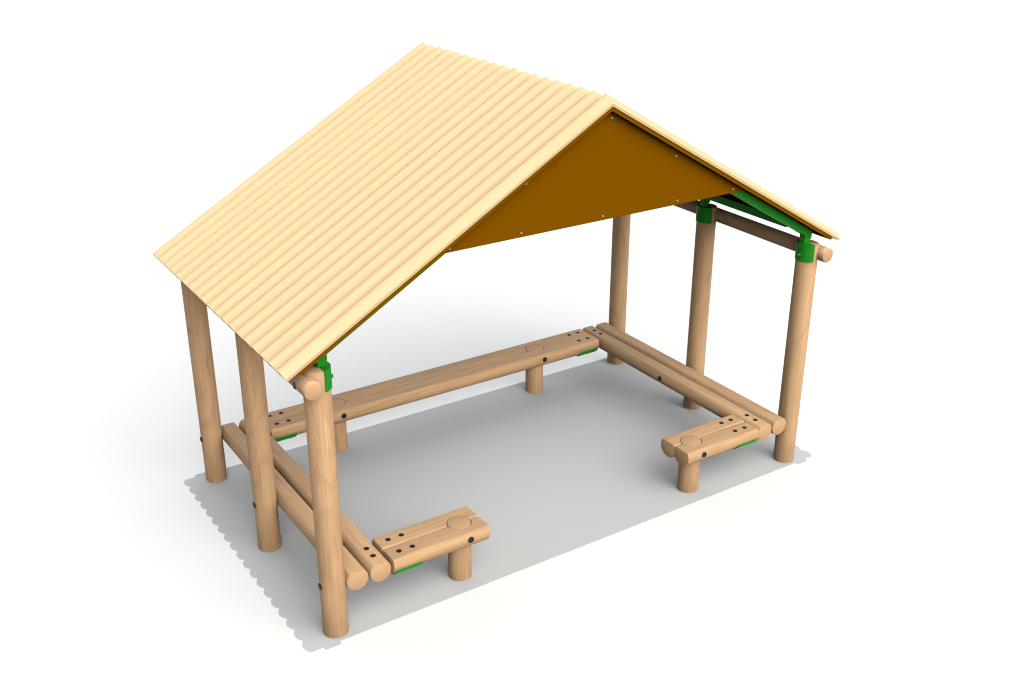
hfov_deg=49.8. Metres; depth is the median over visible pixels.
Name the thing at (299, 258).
timber shelter
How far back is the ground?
8.87 m
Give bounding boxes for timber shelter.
[153,42,839,637]
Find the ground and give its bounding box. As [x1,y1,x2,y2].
[0,0,1023,681]

